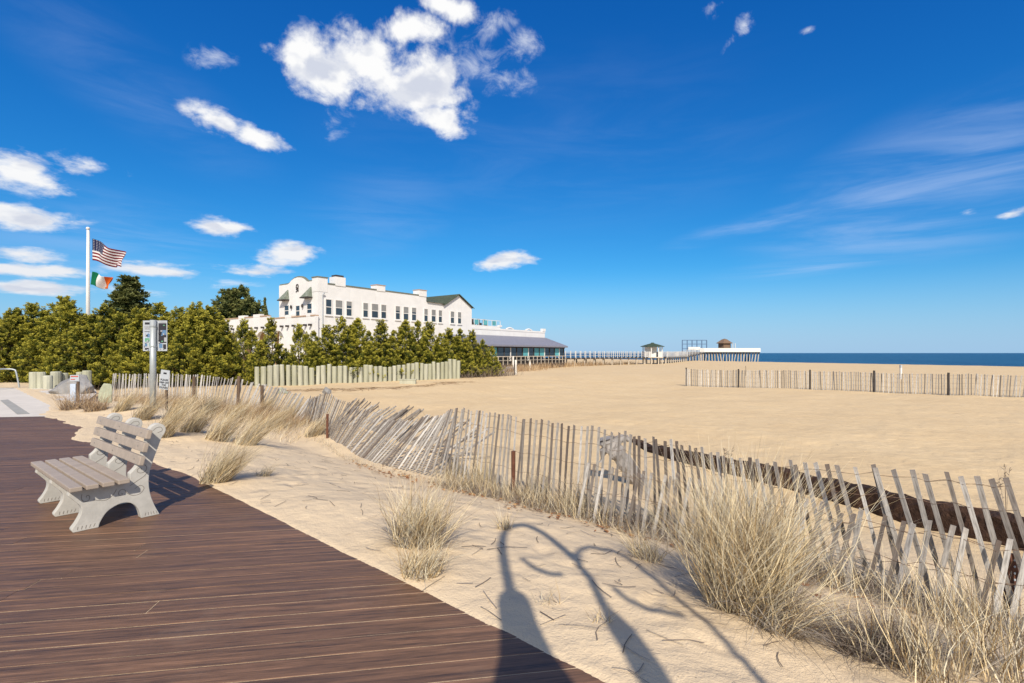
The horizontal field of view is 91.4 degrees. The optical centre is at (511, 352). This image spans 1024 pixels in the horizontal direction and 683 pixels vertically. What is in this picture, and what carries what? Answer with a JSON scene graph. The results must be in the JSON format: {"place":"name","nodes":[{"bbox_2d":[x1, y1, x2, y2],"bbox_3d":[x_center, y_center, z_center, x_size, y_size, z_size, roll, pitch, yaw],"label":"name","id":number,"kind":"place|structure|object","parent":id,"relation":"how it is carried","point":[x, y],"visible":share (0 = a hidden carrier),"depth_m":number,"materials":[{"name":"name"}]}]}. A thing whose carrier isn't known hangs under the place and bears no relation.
{"place":"outdoors","nodes":[
{"label":"outdoors","id":0,"kind":"place"},
{"bbox_2d":[0,388,96,416],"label":"pavement","id":1,"kind":"structure","parent":0,"point":[33,407],"depth_m":17.13,"materials":[{"name":"concrete"}]},
{"bbox_2d":[0,399,29,413],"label":"path strip","id":2,"kind":"object","parent":1,"relation":"on","point":[15,408],"visible":1,"depth_m":15.52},
{"bbox_2d":[0,359,1023,682],"bbox_3d":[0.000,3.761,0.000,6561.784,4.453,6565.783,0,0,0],"label":"ground","id":3,"kind":"structure","parent":0,"point":[934,437],"depth_m":8.67,"materials":[{"name":"sand"}]},
{"bbox_2d":[0,307,26,380],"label":"cedar tree","id":4,"kind":"object","parent":3,"relation":"on","point":[7,314],"visible":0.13,"depth_m":30.56,"materials":[{"name":"green plant"}]},
{"bbox_2d":[0,318,29,381],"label":"cedar tree","id":5,"kind":"object","parent":3,"relation":"on","point":[8,324],"visible":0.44,"depth_m":29.34,"materials":[{"name":"green plant"}]},
{"bbox_2d":[6,302,54,377],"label":"cedar tree","id":6,"kind":"object","parent":3,"relation":"on","point":[32,309],"visible":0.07,"depth_m":31.46,"materials":[{"name":"green plant"}]},
{"bbox_2d":[0,316,61,382],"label":"cedar tree","id":7,"kind":"object","parent":3,"relation":"on","point":[22,372],"visible":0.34,"depth_m":29.00,"materials":[{"name":"green plant"}]},
{"bbox_2d":[0,295,86,382],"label":"cedar tree","id":8,"kind":"object","parent":3,"relation":"on","point":[64,310],"visible":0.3,"depth_m":29.66,"materials":[{"name":"green plant"}]},
{"bbox_2d":[29,370,91,388],"bbox_3d":[-21.794,1.430,24.166,2.408,1.160,1.494,0,0,21],"label":"log bulkhead","id":9,"kind":"object","parent":3,"relation":"on","point":[52,380],"visible":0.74,"depth_m":23.95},
{"bbox_2d":[25,322,105,384],"bbox_3d":[-25.236,0.228,28.628,4.311,4.066,3.271,0,0,15],"label":"cedar tree","id":10,"kind":"object","parent":3,"relation":"on","point":[74,331],"visible":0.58,"depth_m":28.06,"materials":[{"name":"green plant"}]},
{"bbox_2d":[48,374,95,396],"bbox_3d":[-18.482,1.498,21.030,1.733,1.197,1.079,0,0,-11],"label":"boulder","id":11,"kind":"object","parent":3,"relation":"on","point":[84,379],"visible":0.49,"depth_m":20.70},
{"bbox_2d":[70,375,79,400],"bbox_3d":[-15.295,1.334,17.498,0.320,1.130,0.095,0,0,0],"label":"sign","id":12,"kind":"object","parent":3,"relation":"on","point":[74,378],"visible":0.65,"depth_m":17.47,"materials":[{"name":"white metal"}]},
{"bbox_2d":[27,303,126,386],"bbox_3d":[-24.896,-0.354,29.898,6.152,5.381,7.024,0,0,-37],"label":"cedar tree","id":13,"kind":"object","parent":3,"relation":"on","point":[93,319],"visible":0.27,"depth_m":28.72,"materials":[{"name":"green plant"}]},
{"bbox_2d":[44,380,112,410],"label":"beach grass tuft","id":14,"kind":"object","parent":3,"relation":"on","point":[68,406],"visible":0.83,"depth_m":14.80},
{"bbox_2d":[86,227,89,314],"bbox_3d":[-28.832,-3.175,34.000,0.251,10.799,0.251,0,0,45],"label":"flagpole","id":15,"kind":"object","parent":3,"relation":"on","point":[88,273],"visible":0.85,"depth_m":33.94,"materials":[{"name":"metal"}]},
{"bbox_2d":[91,272,112,288],"bbox_3d":[-27.926,-4.933,34.036,1.462,1.219,0.536,0,0,0],"label":"tricolour flag","id":16,"kind":"object","parent":15,"relation":"attached to","point":[99,281],"visible":1,"depth_m":34.01,"materials":[{"name":"fabric"}]},
{"bbox_2d":[92,239,125,266],"bbox_3d":[-27.407,-6.797,34.046,2.258,1.979,0.695,0,0,0],"label":"striped flag","id":17,"kind":"object","parent":15,"relation":"attached to","point":[103,253],"visible":1,"depth_m":34.02,"materials":[{"name":"fabric"}]},
{"bbox_2d":[66,386,123,411],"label":"beach grass tuft","id":18,"kind":"object","parent":3,"relation":"on","point":[99,406],"visible":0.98,"depth_m":14.16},
{"bbox_2d":[98,383,112,402],"bbox_3d":[-13.832,1.467,17.014,0.377,0.888,0.257,0,0,-38],"label":"upright stone","id":19,"kind":"object","parent":3,"relation":"on","point":[104,388],"visible":0.58,"depth_m":16.93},
{"bbox_2d":[77,312,156,387],"bbox_3d":[-22.818,-0.079,29.046,4.015,4.694,5.458,0,0,-40],"label":"cedar tree","id":20,"kind":"object","parent":3,"relation":"on","point":[120,319],"visible":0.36,"depth_m":28.31,"materials":[{"name":"green plant"}]},
{"bbox_2d":[73,302,178,385],"bbox_3d":[-20.973,-0.443,29.174,6.856,5.243,5.677,0,0,-35],"label":"cedar tree","id":21,"kind":"object","parent":3,"relation":"on","point":[158,309],"visible":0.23,"depth_m":28.05,"materials":[{"name":"green plant"}]},
{"bbox_2d":[111,387,149,412],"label":"beach grass tuft","id":22,"kind":"object","parent":3,"relation":"on","point":[125,404],"visible":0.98,"depth_m":13.73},
{"bbox_2d":[103,274,159,341],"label":"pine tree","id":23,"kind":"object","parent":3,"relation":"on","point":[128,296],"visible":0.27,"depth_m":32.40,"materials":[{"name":"green plant"}]},
{"bbox_2d":[103,310,159,386],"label":"cedar tree","id":24,"kind":"object","parent":3,"relation":"on","point":[120,341],"visible":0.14,"depth_m":28.04,"materials":[{"name":"green plant"}]},
{"bbox_2d":[130,387,178,420],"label":"beach grass tuft","id":25,"kind":"object","parent":3,"relation":"on","point":[148,413],"visible":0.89,"depth_m":12.44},
{"bbox_2d":[143,320,166,405],"bbox_3d":[-10.775,0.404,15.006,0.730,2.788,0.197,0,0,0],"label":"notice sign","id":26,"kind":"object","parent":3,"relation":"on","point":[154,336],"visible":0.98,"depth_m":15.07,"materials":[{"name":"metal"}]},
{"bbox_2d":[159,370,169,410],"bbox_3d":[-10.072,1.213,14.518,0.336,1.468,0.066,0,0,4],"label":"sign","id":27,"kind":"object","parent":3,"relation":"on","point":[164,379],"visible":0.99,"depth_m":14.49,"materials":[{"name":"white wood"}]},
{"bbox_2d":[120,306,222,385],"bbox_3d":[-19.439,-0.306,29.307,5.610,4.884,4.914,0,0,1],"label":"cedar tree","id":28,"kind":"object","parent":3,"relation":"on","point":[178,321],"visible":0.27,"depth_m":28.56,"materials":[{"name":"green plant"}]},
{"bbox_2d":[148,385,212,437],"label":"beach grass tuft","id":29,"kind":"object","parent":3,"relation":"on","point":[169,432],"visible":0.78,"depth_m":10.01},
{"bbox_2d":[159,387,209,420],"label":"beach grass tuft","id":30,"kind":"object","parent":3,"relation":"on","point":[183,404],"visible":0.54,"depth_m":12.68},
{"bbox_2d":[156,322,228,385],"bbox_3d":[-18.470,0.151,28.360,4.539,3.904,3.339,0,0,-10],"label":"cedar tree","id":31,"kind":"object","parent":3,"relation":"on","point":[182,337],"visible":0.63,"depth_m":27.73,"materials":[{"name":"green plant"}]},
{"bbox_2d":[158,301,236,384],"bbox_3d":[-18.592,-0.472,29.847,4.811,5.263,6.342,0,0,-64],"label":"cedar tree","id":32,"kind":"object","parent":3,"relation":"on","point":[199,318],"visible":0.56,"depth_m":28.46,"materials":[{"name":"green plant"}]},
{"bbox_2d":[179,390,239,432],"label":"beach grass tuft","id":33,"kind":"object","parent":3,"relation":"on","point":[198,426],"visible":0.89,"depth_m":10.70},
{"bbox_2d":[174,304,247,384],"bbox_3d":[-17.932,-0.385,29.668,4.837,5.077,5.842,0,0,8],"label":"cedar tree","id":34,"kind":"object","parent":3,"relation":"on","point":[210,310],"visible":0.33,"depth_m":29.38,"materials":[{"name":"green plant"}]},
{"bbox_2d":[200,386,231,411],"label":"beach grass tuft","id":35,"kind":"object","parent":3,"relation":"on","point":[213,401],"visible":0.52,"depth_m":18.36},
{"bbox_2d":[112,373,329,419],"bbox_3d":[-12.293,1.676,20.272,15.509,1.602,0.822,0,0,30],"label":"sand fence","id":36,"kind":"object","parent":3,"relation":"on","point":[239,387],"visible":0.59,"depth_m":20.20,"materials":[{"name":"wood"}]},
{"bbox_2d":[112,385,337,428],"bbox_3d":[-11.195,1.794,18.707,14.070,1.110,3.284,0,0,28],"label":"dune scrub","id":37,"kind":"object","parent":3,"relation":"on","point":[253,410],"visible":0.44,"depth_m":17.84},
{"bbox_2d":[204,399,269,441],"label":"beach grass tuft","id":38,"kind":"object","parent":3,"relation":"on","point":[211,435],"visible":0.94,"depth_m":10.21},
{"bbox_2d":[210,284,266,318],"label":"pine tree","id":39,"kind":"object","parent":3,"relation":"on","point":[232,304],"visible":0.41,"depth_m":74.28,"materials":[{"name":"green plant"}]},
{"bbox_2d":[197,423,280,484],"bbox_3d":[-3.556,1.311,6.583,1.134,0.805,1.100,0,0,0],"label":"beach grass tuft","id":40,"kind":"object","parent":3,"relation":"on","point":[223,471],"visible":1,"depth_m":6.54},
{"bbox_2d":[222,318,258,384],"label":"juniper tree","id":41,"kind":"object","parent":3,"relation":"on","point":[250,339],"visible":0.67,"depth_m":29.85,"materials":[{"name":"green plant"}]},
{"bbox_2d":[225,398,258,417],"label":"beach grass tuft","id":42,"kind":"object","parent":3,"relation":"on","point":[238,408],"visible":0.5,"depth_m":16.81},
{"bbox_2d":[243,345,266,384],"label":"juniper tree","id":43,"kind":"object","parent":3,"relation":"on","point":[260,359],"visible":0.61,"depth_m":29.36,"materials":[{"name":"green plant"}]},
{"bbox_2d":[233,403,300,444],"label":"beach grass tuft","id":44,"kind":"object","parent":3,"relation":"on","point":[259,430],"visible":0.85,"depth_m":10.01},
{"bbox_2d":[244,317,292,382],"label":"juniper tree","id":45,"kind":"object","parent":3,"relation":"on","point":[270,329],"visible":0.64,"depth_m":30.02,"materials":[{"name":"green plant"}]},
{"bbox_2d":[257,391,280,410],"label":"beach grass tuft","id":46,"kind":"object","parent":3,"relation":"on","point":[274,399],"visible":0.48,"depth_m":18.33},
{"bbox_2d":[263,397,305,428],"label":"beach grass tuft","id":47,"kind":"object","parent":3,"relation":"on","point":[281,417],"visible":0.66,"depth_m":15.06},
{"bbox_2d":[286,323,315,382],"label":"juniper tree","id":48,"kind":"object","parent":3,"relation":"on","point":[296,338],"visible":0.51,"depth_m":31.88,"materials":[{"name":"green plant"}]},
{"bbox_2d":[0,417,604,682],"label":"boardwalk","id":49,"kind":"structure","parent":3,"relation":"on","point":[189,508],"depth_m":3.38,"materials":[{"name":"wood"}]},
{"bbox_2d":[31,413,165,532],"bbox_3d":[-4.551,1.222,5.486,1.820,0.957,0.805,0,0,38],"label":"park bench","id":50,"kind":"object","parent":49,"relation":"on","point":[94,488],"visible":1,"depth_m":5.20,"materials":[{"name":"concrete"}]},
{"bbox_2d":[294,330,331,380],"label":"juniper tree","id":51,"kind":"object","parent":3,"relation":"on","point":[312,351],"visible":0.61,"depth_m":31.56,"materials":[{"name":"green plant"}]},
{"bbox_2d":[303,410,343,436],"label":"beach grass tuft","id":52,"kind":"object","parent":3,"relation":"on","point":[314,432],"visible":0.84,"depth_m":13.35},
{"bbox_2d":[308,324,350,382],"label":"juniper tree","id":53,"kind":"object","parent":3,"relation":"on","point":[326,332],"visible":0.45,"depth_m":32.20,"materials":[{"name":"green plant"}]},
{"bbox_2d":[314,316,373,382],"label":"juniper tree","id":54,"kind":"object","parent":3,"relation":"on","point":[344,339],"visible":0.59,"depth_m":32.52,"materials":[{"name":"green plant"}]},
{"bbox_2d":[255,359,459,386],"bbox_3d":[-9.241,1.392,32.763,13.833,1.920,0.398,0,0,-39],"label":"log bulkhead","id":55,"kind":"object","parent":3,"relation":"on","point":[450,369],"visible":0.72,"depth_m":31.87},
{"bbox_2d":[337,317,385,381],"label":"juniper tree","id":56,"kind":"object","parent":3,"relation":"on","point":[357,323],"visible":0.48,"depth_m":33.38,"materials":[{"name":"green plant"}]},
{"bbox_2d":[357,330,387,377],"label":"juniper tree","id":57,"kind":"object","parent":3,"relation":"on","point":[367,349],"visible":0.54,"depth_m":33.56,"materials":[{"name":"green plant"}]},
{"bbox_2d":[287,381,470,390],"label":"wrack litter","id":58,"kind":"object","parent":3,"relation":"on","point":[444,383],"visible":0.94,"depth_m":27.64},
{"bbox_2d":[371,319,403,378],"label":"juniper tree","id":59,"kind":"object","parent":3,"relation":"on","point":[381,329],"visible":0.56,"depth_m":34.59,"materials":[{"name":"green plant"}]},
{"bbox_2d":[225,275,567,366],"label":"white house","id":60,"kind":"structure","parent":3,"relation":"on","point":[315,303],"depth_m":58.50,"materials":[{"name":"paint"}]},
{"bbox_2d":[324,298,332,315],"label":"window","id":61,"kind":"structure","parent":60,"relation":"in","point":[328,302],"depth_m":51.96,"materials":[{"name":"glass"}]},
{"bbox_2d":[335,299,343,316],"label":"window","id":62,"kind":"structure","parent":60,"relation":"in","point":[338,303],"depth_m":52.93,"materials":[{"name":"glass"}]},
{"bbox_2d":[345,300,352,317],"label":"window","id":63,"kind":"structure","parent":60,"relation":"in","point":[348,303],"depth_m":53.99,"materials":[{"name":"glass"}]},
{"bbox_2d":[362,302,368,318],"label":"window","id":64,"kind":"structure","parent":60,"relation":"in","point":[365,306],"depth_m":55.71,"materials":[{"name":"glass"}]},
{"bbox_2d":[371,303,378,318],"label":"window","id":65,"kind":"structure","parent":60,"relation":"in","point":[374,306],"depth_m":56.73,"materials":[{"name":"glass"}]},
{"bbox_2d":[381,304,387,319],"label":"window","id":66,"kind":"structure","parent":60,"relation":"in","point":[383,306],"depth_m":57.83,"materials":[{"name":"glass"}]},
{"bbox_2d":[379,330,413,377],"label":"juniper tree","id":67,"kind":"object","parent":3,"relation":"on","point":[392,340],"visible":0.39,"depth_m":35.02,"materials":[{"name":"green plant"}]},
{"bbox_2d":[388,319,430,376],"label":"juniper tree","id":68,"kind":"object","parent":3,"relation":"on","point":[404,331],"visible":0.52,"depth_m":35.93,"materials":[{"name":"green plant"}]},
{"bbox_2d":[336,398,494,461],"bbox_3d":[-2.989,1.790,12.645,0.726,1.020,7.460,0,0,-41],"label":"sand fence","id":69,"kind":"object","parent":3,"relation":"on","point":[399,414],"visible":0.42,"depth_m":12.17,"materials":[{"name":"wood"}]},
{"bbox_2d":[373,529,470,587],"bbox_3d":[-0.668,1.514,3.796,0.742,0.386,0.754,0,0,17],"label":"beach grass tuft","id":70,"kind":"object","parent":3,"relation":"on","point":[427,562],"visible":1,"depth_m":3.80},
{"bbox_2d":[335,466,511,555],"bbox_3d":[-0.770,1.368,4.525,1.451,0.763,1.535,0,0,44],"label":"beach grass tuft","id":71,"kind":"object","parent":3,"relation":"on","point":[425,526],"visible":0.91,"depth_m":4.42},
{"bbox_2d":[405,319,442,378],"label":"juniper tree","id":72,"kind":"object","parent":3,"relation":"on","point":[422,342],"visible":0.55,"depth_m":36.67,"materials":[{"name":"green plant"}]},
{"bbox_2d":[412,321,446,376],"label":"juniper tree","id":73,"kind":"object","parent":3,"relation":"on","point":[429,328],"visible":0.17,"depth_m":37.85,"materials":[{"name":"green plant"}]},
{"bbox_2d":[428,333,461,372],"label":"juniper tree","id":74,"kind":"object","parent":3,"relation":"on","point":[445,350],"visible":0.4,"depth_m":37.62,"materials":[{"name":"green plant"}]},
{"bbox_2d":[442,327,470,375],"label":"juniper tree","id":75,"kind":"object","parent":3,"relation":"on","point":[454,343],"visible":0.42,"depth_m":38.79,"materials":[{"name":"green plant"}]},
{"bbox_2d":[443,454,470,477],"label":"beach grass tuft","id":76,"kind":"object","parent":3,"relation":"on","point":[451,466],"visible":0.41,"depth_m":9.14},
{"bbox_2d":[448,328,478,376],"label":"juniper tree","id":77,"kind":"object","parent":3,"relation":"on","point":[465,343],"visible":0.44,"depth_m":39.01,"materials":[{"name":"green plant"}]},
{"bbox_2d":[460,329,487,375],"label":"juniper tree","id":78,"kind":"object","parent":3,"relation":"on","point":[473,342],"visible":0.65,"depth_m":39.71,"materials":[{"name":"green plant"}]},
{"bbox_2d":[462,446,500,487],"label":"beach grass tuft","id":79,"kind":"object","parent":3,"relation":"on","point":[479,473],"visible":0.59,"depth_m":8.25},
{"bbox_2d":[474,339,498,375],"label":"juniper tree","id":80,"kind":"object","parent":3,"relation":"on","point":[482,345],"visible":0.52,"depth_m":40.77,"materials":[{"name":"green plant"}]},
{"bbox_2d":[460,363,521,377],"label":"bare shrub","id":81,"kind":"object","parent":3,"relation":"on","point":[474,375],"visible":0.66,"depth_m":40.03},
{"bbox_2d":[485,346,505,375],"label":"juniper tree","id":82,"kind":"object","parent":3,"relation":"on","point":[492,350],"visible":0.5,"depth_m":41.36,"materials":[{"name":"green plant"}]},
{"bbox_2d":[489,506,522,529],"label":"beach grass tuft","id":83,"kind":"object","parent":3,"relation":"on","point":[507,524],"visible":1,"depth_m":5.25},
{"bbox_2d":[516,453,569,496],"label":"beach grass tuft","id":84,"kind":"object","parent":3,"relation":"on","point":[540,489],"visible":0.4,"depth_m":7.59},
{"bbox_2d":[85,415,1022,682],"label":"fallen twigs","id":85,"kind":"object","parent":3,"relation":"on","point":[535,565],"visible":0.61,"depth_m":4.31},
{"bbox_2d":[113,393,1023,638],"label":"beach grass","id":86,"kind":"structure","parent":3,"relation":"on","point":[503,491],"depth_m":7.12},
{"bbox_2d":[542,468,594,514],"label":"beach grass tuft","id":87,"kind":"object","parent":3,"relation":"on","point":[569,499],"visible":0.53,"depth_m":6.87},
{"bbox_2d":[502,360,637,371],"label":"dune brush","id":88,"kind":"object","parent":3,"relation":"on","point":[539,367],"visible":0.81,"depth_m":77.77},
{"bbox_2d":[599,434,644,485],"bbox_3d":[2.050,2.089,9.002,1.008,1.254,0.347,0,0,0],"label":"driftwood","id":89,"kind":"object","parent":3,"relation":"on","point":[614,446],"visible":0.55,"depth_m":8.89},
{"bbox_2d":[545,348,703,365],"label":"pier walkway","id":90,"kind":"structure","parent":3,"relation":"on","point":[684,355],"depth_m":105.45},
{"bbox_2d":[581,516,678,562],"bbox_3d":[1.188,1.701,4.573,0.902,0.422,0.857,0,0,-29],"label":"beach grass tuft","id":91,"kind":"object","parent":3,"relation":"on","point":[651,551],"visible":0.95,"depth_m":4.55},
{"bbox_2d":[640,343,664,363],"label":"gazebo","id":92,"kind":"object","parent":3,"relation":"on","point":[650,349],"visible":0.84,"depth_m":107.18,"materials":[{"name":"white"}]},
{"bbox_2d":[349,460,966,639],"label":"leaf litter","id":93,"kind":"object","parent":3,"relation":"on","point":[406,476],"visible":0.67,"depth_m":6.65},
{"bbox_2d":[631,484,691,530],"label":"beach grass tuft","id":94,"kind":"object","parent":3,"relation":"on","point":[662,511],"visible":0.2,"depth_m":6.17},
{"bbox_2d":[303,392,1023,631],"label":"sand fence","id":95,"kind":"object","parent":3,"relation":"on","point":[446,416],"visible":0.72,"depth_m":6.38,"materials":[{"name":"wood"}]},
{"bbox_2d":[431,472,1023,637],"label":"dead thatch","id":96,"kind":"object","parent":3,"relation":"on","point":[552,504],"visible":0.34,"depth_m":6.18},
{"bbox_2d":[610,430,935,631],"bbox_3d":[1.721,1.203,3.707,2.043,1.331,2.253,0,0,0],"label":"beach grass tuft","id":97,"kind":"object","parent":3,"relation":"on","point":[723,567],"visible":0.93,"depth_m":3.50,"materials":[{"name":"plant"}]},
{"bbox_2d":[577,462,1023,633],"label":"sand fence","id":98,"kind":"object","parent":3,"relation":"on","point":[962,546],"visible":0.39,"depth_m":4.25,"materials":[{"name":"wood"}]},
{"bbox_2d":[684,531,940,682],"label":"beach grass tuft","id":99,"kind":"object","parent":3,"relation":"on","point":[787,627],"visible":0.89,"depth_m":3.22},
{"bbox_2d":[632,439,1023,549],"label":"timber beam","id":100,"kind":"structure","parent":3,"relation":"on","point":[947,513],"depth_m":7.12,"materials":[{"name":"wood"}]},
{"bbox_2d":[799,534,884,592],"bbox_3d":[2.846,1.791,4.361,0.789,0.631,0.690,0,0,-23],"label":"beach grass tuft","id":101,"kind":"object","parent":3,"relation":"on","point":[843,571],"visible":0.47,"depth_m":4.35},
{"bbox_2d":[685,368,1023,396],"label":"sand fence","id":102,"kind":"object","parent":3,"relation":"on","point":[873,381],"visible":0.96,"depth_m":30.47,"materials":[{"name":"wood"}]},
{"bbox_2d":[769,557,1016,682],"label":"beach grass tuft","id":103,"kind":"object","parent":3,"relation":"on","point":[875,637],"visible":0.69,"depth_m":3.03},
{"bbox_2d":[833,525,1019,682],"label":"beach grass tuft","id":104,"kind":"object","parent":3,"relation":"on","point":[931,663],"visible":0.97,"depth_m":2.77,"materials":[{"name":"plant"}]},
{"bbox_2d":[861,526,1023,682],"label":"beach grass tuft","id":105,"kind":"object","parent":3,"relation":"on","point":[986,658],"visible":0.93,"depth_m":2.87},
{"bbox_2d":[904,547,1016,635],"bbox_3d":[3.216,1.763,3.691,0.690,0.608,0.557,0,0,0],"label":"beach grass tuft","id":106,"kind":"object","parent":3,"relation":"on","point":[948,611],"visible":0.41,"depth_m":3.69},
{"bbox_2d":[1003,551,1020,627],"bbox_3d":[3.830,1.928,3.830,0.090,0.800,0.044,0,0,0],"label":"fence post","id":107,"kind":"object","parent":3,"relation":"on","point":[1013,569],"visible":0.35,"depth_m":3.81,"materials":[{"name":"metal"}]},
{"bbox_2d":[0,0,1023,352],"label":"sky","id":108,"kind":"structure","parent":0,"point":[772,176],"materials":[{"name":"blue"}]},
{"bbox_2d":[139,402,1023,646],"bbox_3d":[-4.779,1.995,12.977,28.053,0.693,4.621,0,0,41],"label":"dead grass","id":109,"kind":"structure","parent":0,"point":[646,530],"depth_m":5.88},
{"bbox_2d":[545,353,1023,366],"bbox_3d":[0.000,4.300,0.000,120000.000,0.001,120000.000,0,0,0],"label":"sea","id":110,"kind":"structure","parent":0,"point":[991,359],"depth_m":390.95,"materials":[{"name":"liquid"}]},
{"bbox_2d":[688,347,760,361],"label":"pier","id":111,"kind":"structure","parent":110,"relation":"in","point":[708,352],"depth_m":149.50,"materials":[{"name":"white paint"}]},
{"bbox_2d":[717,339,735,347],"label":"pier hut","id":112,"kind":"object","parent":111,"relation":"on","point":[724,343],"visible":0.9,"depth_m":150.78,"materials":[{"name":"brown"}]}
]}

